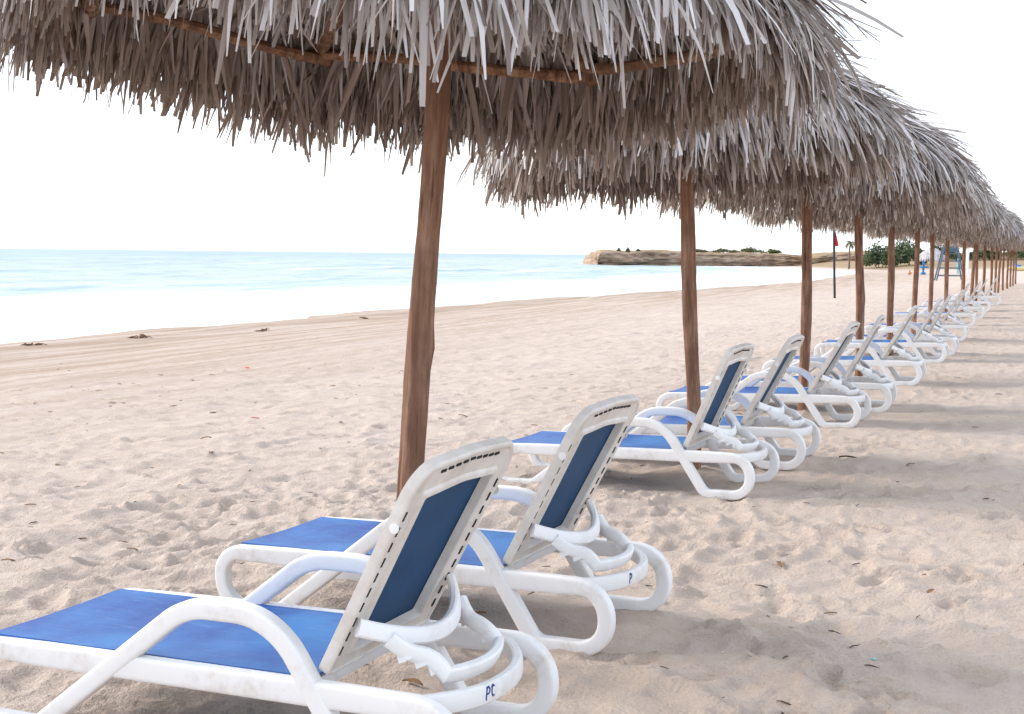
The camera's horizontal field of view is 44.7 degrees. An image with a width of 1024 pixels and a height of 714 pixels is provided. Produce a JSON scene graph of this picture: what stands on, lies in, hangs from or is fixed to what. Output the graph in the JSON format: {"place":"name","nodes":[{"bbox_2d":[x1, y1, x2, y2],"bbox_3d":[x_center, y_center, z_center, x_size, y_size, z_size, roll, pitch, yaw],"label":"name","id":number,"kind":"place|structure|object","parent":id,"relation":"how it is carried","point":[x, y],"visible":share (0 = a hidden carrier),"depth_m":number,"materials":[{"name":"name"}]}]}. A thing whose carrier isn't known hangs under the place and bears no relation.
{"place":"outdoors","nodes":[
{"label":"outdoors","id":0,"kind":"place"},
{"bbox_2d":[0,248,854,343],"bbox_3d":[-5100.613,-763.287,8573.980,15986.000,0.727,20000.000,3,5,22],"label":"sea","id":1,"kind":"structure","parent":0,"point":[48,294],"depth_m":91.57,"materials":[{"name":"liquid"}]},
{"bbox_2d":[0,260,1023,713],"bbox_3d":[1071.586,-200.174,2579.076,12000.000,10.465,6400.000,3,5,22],"label":"beach sand","id":2,"kind":"structure","parent":0,"point":[714,638],"depth_m":8.42,"materials":[{"name":"beige sand"}]},
{"bbox_2d":[22,343,46,344],"bbox_3d":[-10.029,-0.274,26.107,0.363,0.051,0.627,3,3,25],"label":"seaweed clump","id":3,"kind":"object","parent":2,"relation":"on","point":[34,344],"visible":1,"depth_m":26.09,"materials":[{"name":"brown plant"}]},
{"bbox_2d":[128,334,151,338],"bbox_3d":[-8.632,-0.459,28.692,0.414,0.061,0.591,13,17,31],"label":"seaweed clump","id":4,"kind":"object","parent":2,"relation":"on","point":[141,336],"visible":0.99,"depth_m":28.76,"materials":[{"name":"brown plant"}]},
{"bbox_2d":[0,437,558,713],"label":"sun lounger","id":5,"kind":"object","parent":2,"relation":"on","point":[256,644],"visible":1,"depth_m":3.83,"materials":[{"name":"white plastic"}]},
{"bbox_2d":[402,678,422,685],"bbox_3d":[-0.352,1.158,4.443,0.089,0.015,0.028,7,14,30],"label":"dry leaf","id":6,"kind":"object","parent":2,"relation":"on","point":[415,680],"visible":1,"depth_m":4.44,"materials":[{"name":"orange plant"}]},
{"bbox_2d":[215,394,672,654],"bbox_3d":[-0.322,0.632,5.377,1.885,0.962,0.705,1,4,26],"label":"sun lounger","id":7,"kind":"object","parent":2,"relation":"on","point":[559,501],"visible":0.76,"depth_m":5.12,"materials":[{"name":"white plastic"}]},
{"bbox_2d":[0,0,903,500],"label":"thatched parasol","id":8,"kind":"object","parent":2,"relation":"on","point":[544,76],"visible":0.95,"depth_m":4.88,"materials":[{"name":"plant"}]},
{"bbox_2d":[502,343,779,499],"bbox_3d":[0.828,0.396,8.603,1.885,0.984,0.705,1,4,26],"label":"sun lounger","id":9,"kind":"object","parent":2,"relation":"on","point":[705,431],"visible":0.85,"depth_m":8.30,"materials":[{"name":"white plastic"}]},
{"bbox_2d":[448,39,930,468],"bbox_3d":[1.264,-0.666,8.807,3.268,3.686,3.304,-4,4,-21],"label":"thatched parasol","id":10,"kind":"object","parent":2,"relation":"on","point":[730,169],"visible":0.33,"depth_m":8.10,"materials":[{"name":"plant"}]},
{"bbox_2d":[562,334,820,469],"bbox_3d":[1.364,0.309,9.597,1.885,0.962,0.705,0,4,23],"label":"sun lounger","id":11,"kind":"object","parent":2,"relation":"on","point":[755,408],"visible":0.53,"depth_m":9.29,"materials":[{"name":"white plastic"}]},
{"bbox_2d":[656,321,870,426],"bbox_3d":[2.355,0.144,11.699,1.885,0.951,0.705,1,4,24],"label":"sun lounger","id":12,"kind":"object","parent":2,"relation":"on","point":[851,395],"visible":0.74,"depth_m":11.37,"materials":[{"name":"white plastic"}]},
{"bbox_2d":[705,315,896,411],"bbox_3d":[2.955,0.051,12.822,1.885,0.962,0.705,0,4,21],"label":"sun lounger","id":13,"kind":"object","parent":2,"relation":"on","point":[872,379],"visible":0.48,"depth_m":12.44,"materials":[{"name":"white plastic"}]},
{"bbox_2d":[650,96,991,410],"bbox_3d":[2.860,-0.924,12.138,3.255,3.670,3.289,1,5,6],"label":"thatched parasol","id":14,"kind":"object","parent":2,"relation":"on","point":[938,184],"visible":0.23,"depth_m":11.27,"materials":[{"name":"plant"}]},
{"bbox_2d":[833,228,838,297],"bbox_3d":[13.658,-4.007,52.696,0.286,3.654,0.102,3,5,22],"label":"warning flag","id":15,"kind":"object","parent":2,"relation":"on","point":[835,241],"visible":0.79,"depth_m":52.67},
{"bbox_2d":[762,305,925,385],"bbox_3d":[4.081,-0.155,15.325,1.885,0.951,0.705,0,4,23],"label":"sun lounger","id":16,"kind":"object","parent":2,"relation":"on","point":[884,360],"visible":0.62,"depth_m":14.91,"materials":[{"name":"white plastic"}]},
{"bbox_2d":[842,241,854,268],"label":"palm tree","id":17,"kind":"object","parent":2,"relation":"on","point":[850,244],"visible":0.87,"depth_m":221.07,"materials":[{"name":"green plant"}]},
{"bbox_2d":[735,147,1001,375],"bbox_3d":[4.362,-1.215,15.740,3.354,3.686,3.326,1,5,26],"label":"thatched parasol","id":18,"kind":"object","parent":2,"relation":"on","point":[979,193],"visible":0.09,"depth_m":15.64,"materials":[{"name":"plant"}]},
{"bbox_2d":[814,297,948,362],"bbox_3d":[5.516,-0.405,18.608,1.885,0.951,0.705,0,4,22],"label":"sun lounger","id":19,"kind":"object","parent":2,"relation":"on","point":[917,346],"visible":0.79,"depth_m":18.25,"materials":[{"name":"white plastic"}]},
{"bbox_2d":[863,241,901,267],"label":"bush","id":20,"kind":"object","parent":2,"relation":"on","point":[877,256],"visible":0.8,"depth_m":223.51,"materials":[{"name":"green plant"}]},
{"bbox_2d":[793,179,998,355],"bbox_3d":[5.851,-1.491,19.243,3.215,3.686,3.250,0,4,12],"label":"thatched parasol","id":21,"kind":"object","parent":2,"relation":"on","point":[891,267],"visible":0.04,"depth_m":19.18,"materials":[{"name":"plant"}]},
{"bbox_2d":[835,294,958,355],"bbox_3d":[6.138,-0.515,19.926,1.885,0.962,0.705,0,4,23],"label":"sun lounger","id":22,"kind":"object","parent":2,"relation":"on","point":[948,336],"visible":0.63,"depth_m":19.49,"materials":[{"name":"white plastic"}]},
{"bbox_2d":[885,239,914,257],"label":"bush","id":23,"kind":"object","parent":2,"relation":"on","point":[898,249],"visible":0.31,"depth_m":254.50,"materials":[{"name":"green plant"}]},
{"bbox_2d":[898,246,928,264],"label":"bush","id":24,"kind":"object","parent":2,"relation":"on","point":[906,256],"visible":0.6,"depth_m":223.91,"materials":[{"name":"green plant"}]},
{"bbox_2d":[864,289,968,340],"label":"sun lounger","id":25,"kind":"object","parent":2,"relation":"on","point":[958,324],"visible":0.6,"depth_m":23.00,"materials":[{"name":"white plastic"}]},
{"bbox_2d":[830,185,1013,333],"bbox_3d":[7.418,-1.768,22.875,3.233,3.670,3.199,5,6,43],"label":"thatched parasol","id":26,"kind":"object","parent":2,"relation":"on","point":[994,224],"visible":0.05,"depth_m":22.38,"materials":[{"name":"plant"}]},
{"bbox_2d":[919,260,928,274],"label":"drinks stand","id":27,"kind":"object","parent":2,"relation":"on","point":[922,272],"visible":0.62,"depth_m":142.31,"materials":[{"name":"blue paint"}]},
{"bbox_2d":[919,248,944,261],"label":"pale parasol","id":28,"kind":"object","parent":2,"relation":"on","point":[924,255],"visible":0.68,"depth_m":139.24,"materials":[{"name":"white fabric"}]},
{"bbox_2d":[893,282,976,325],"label":"sun lounger","id":29,"kind":"object","parent":2,"relation":"on","point":[955,314],"visible":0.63,"depth_m":27.91,"materials":[{"name":"white plastic"}]},
{"bbox_2d":[865,202,1012,322],"bbox_3d":[8.926,-2.066,26.560,3.195,3.686,3.168,-3,5,-32],"label":"thatched parasol","id":30,"kind":"object","parent":2,"relation":"on","point":[931,274],"visible":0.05,"depth_m":26.55,"materials":[{"name":"plant"}]},
{"bbox_2d":[907,281,985,317],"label":"sun lounger","id":31,"kind":"object","parent":2,"relation":"on","point":[980,307],"visible":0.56,"depth_m":31.81,"materials":[{"name":"white plastic"}]},
{"bbox_2d":[934,245,961,280],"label":"lifeguard chair","id":32,"kind":"object","parent":2,"relation":"on","point":[958,260],"visible":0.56,"depth_m":98.48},
{"bbox_2d":[935,244,961,259],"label":"bush","id":33,"kind":"object","parent":2,"relation":"on","point":[953,256],"visible":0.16,"depth_m":244.89,"materials":[{"name":"green plant"}]},
{"bbox_2d":[887,202,1018,319],"bbox_3d":[10.550,-2.353,30.202,3.172,3.686,3.207,3,6,34],"label":"thatched parasol","id":34,"kind":"object","parent":2,"relation":"on","point":[1006,234],"visible":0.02,"depth_m":30.16,"materials":[{"name":"plant"}]},
{"bbox_2d":[921,279,990,311],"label":"sun lounger","id":35,"kind":"object","parent":2,"relation":"on","point":[985,301],"visible":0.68,"depth_m":35.70,"materials":[{"name":"white plastic"}]},
{"bbox_2d":[911,206,1023,311],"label":"thatched parasol","id":36,"kind":"object","parent":2,"relation":"on","point":[1017,237],"visible":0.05,"depth_m":33.34,"materials":[{"name":"plant"}]},
{"bbox_2d":[966,248,969,274],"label":"white post","id":37,"kind":"object","parent":2,"relation":"on","point":[967,261],"visible":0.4,"depth_m":128.60,"materials":[{"name":"paint"}]},
{"bbox_2d":[942,276,1001,304],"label":"sun lounger","id":38,"kind":"object","parent":2,"relation":"on","point":[987,297],"visible":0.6,"depth_m":40.91,"materials":[{"name":"white plastic"}]},
{"bbox_2d":[922,204,1023,305],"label":"thatched parasol","id":39,"kind":"object","parent":2,"relation":"on","point":[973,266],"visible":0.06,"depth_m":37.46,"materials":[{"name":"plant"}]},
{"bbox_2d":[935,240,1023,300],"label":"thatched parasol","id":40,"kind":"object","parent":2,"relation":"on","point":[976,268],"visible":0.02,"depth_m":41.15,"materials":[{"name":"brown wood"}]},
{"bbox_2d":[954,244,1014,294],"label":"thatched parasol","id":41,"kind":"object","parent":2,"relation":"on","point":[991,276],"visible":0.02,"depth_m":48.47,"materials":[{"name":"brown wood"}]},
{"bbox_2d":[950,242,1021,300],"bbox_3d":[16.996,-3.501,44.825,3.106,3.670,3.139,2,5,17],"label":"thatched parasol","id":42,"kind":"object","parent":2,"relation":"on","point":[984,264],"visible":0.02,"depth_m":44.79,"materials":[{"name":"brown wood"}]},
{"bbox_2d":[969,250,1002,260],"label":"bush","id":43,"kind":"object","parent":2,"relation":"on","point":[988,254],"visible":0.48,"depth_m":249.90,"materials":[{"name":"green plant"}]},
{"bbox_2d":[962,245,1023,292],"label":"thatched parasol","id":44,"kind":"object","parent":2,"relation":"on","point":[996,261],"visible":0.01,"depth_m":52.12,"materials":[{"name":"brown wood"}]},
{"bbox_2d":[967,247,1023,292],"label":"thatched parasol","id":45,"kind":"object","parent":2,"relation":"on","point":[999,271],"visible":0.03,"depth_m":55.81,"materials":[{"name":"brown wood"}]},
{"bbox_2d":[981,248,1013,289],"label":"thatched parasol","id":46,"kind":"object","parent":2,"relation":"on","point":[1003,262],"depth_m":59.44,"materials":[{"name":"brown wood"}]},
{"bbox_2d":[980,248,1023,288],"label":"thatched parasol","id":47,"kind":"object","parent":2,"relation":"on","point":[1007,271],"visible":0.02,"depth_m":63.06,"materials":[{"name":"brown wood"}]},
{"bbox_2d":[986,249,1023,286],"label":"thatched parasol","id":48,"kind":"object","parent":2,"relation":"on","point":[1010,273],"visible":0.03,"depth_m":66.71,"materials":[{"name":"brown wood"}]},
{"bbox_2d":[990,250,1021,285],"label":"thatched parasol","id":49,"kind":"object","parent":2,"relation":"on","point":[1013,266],"visible":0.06,"depth_m":70.34,"materials":[{"name":"brown wood"}]},
{"bbox_2d":[993,250,1022,283],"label":"thatched parasol","id":50,"kind":"object","parent":2,"relation":"on","point":[1015,264],"visible":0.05,"depth_m":74.00,"materials":[{"name":"brown wood"}]},
{"bbox_2d":[1005,250,1023,258],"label":"bush","id":51,"kind":"object","parent":2,"relation":"on","point":[1020,254],"visible":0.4,"depth_m":253.45,"materials":[{"name":"green plant"}]},
{"bbox_2d":[0,0,1023,254],"label":"sky","id":52,"kind":"structure","parent":0,"point":[73,176],"materials":[{"name":"white"}]},
{"bbox_2d":[582,249,1023,266],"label":"headland","id":53,"kind":"structure","parent":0,"point":[643,257],"depth_m":271.02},
{"bbox_2d":[696,248,708,252],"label":"shrub","id":54,"kind":"object","parent":53,"relation":"on","point":[699,250],"visible":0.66,"depth_m":273.90,"materials":[{"name":"green plant"}]},
{"bbox_2d":[710,248,740,252],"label":"shrub","id":55,"kind":"object","parent":53,"relation":"on","point":[720,250],"visible":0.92,"depth_m":275.70,"materials":[{"name":"green plant"}]},
{"bbox_2d":[739,247,763,252],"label":"shrub","id":56,"kind":"object","parent":53,"relation":"on","point":[751,250],"visible":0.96,"depth_m":277.40,"materials":[{"name":"green plant"}]},
{"bbox_2d":[760,249,781,253],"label":"shrub","id":57,"kind":"object","parent":53,"relation":"on","point":[773,251],"visible":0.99,"depth_m":280.27,"materials":[{"name":"green plant"}]},
{"bbox_2d":[1006,265,1023,270],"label":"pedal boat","id":58,"kind":"object","parent":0,"point":[1019,268],"visible":0.41,"depth_m":156.37,"materials":[{"name":"yellow paint"}]}
]}

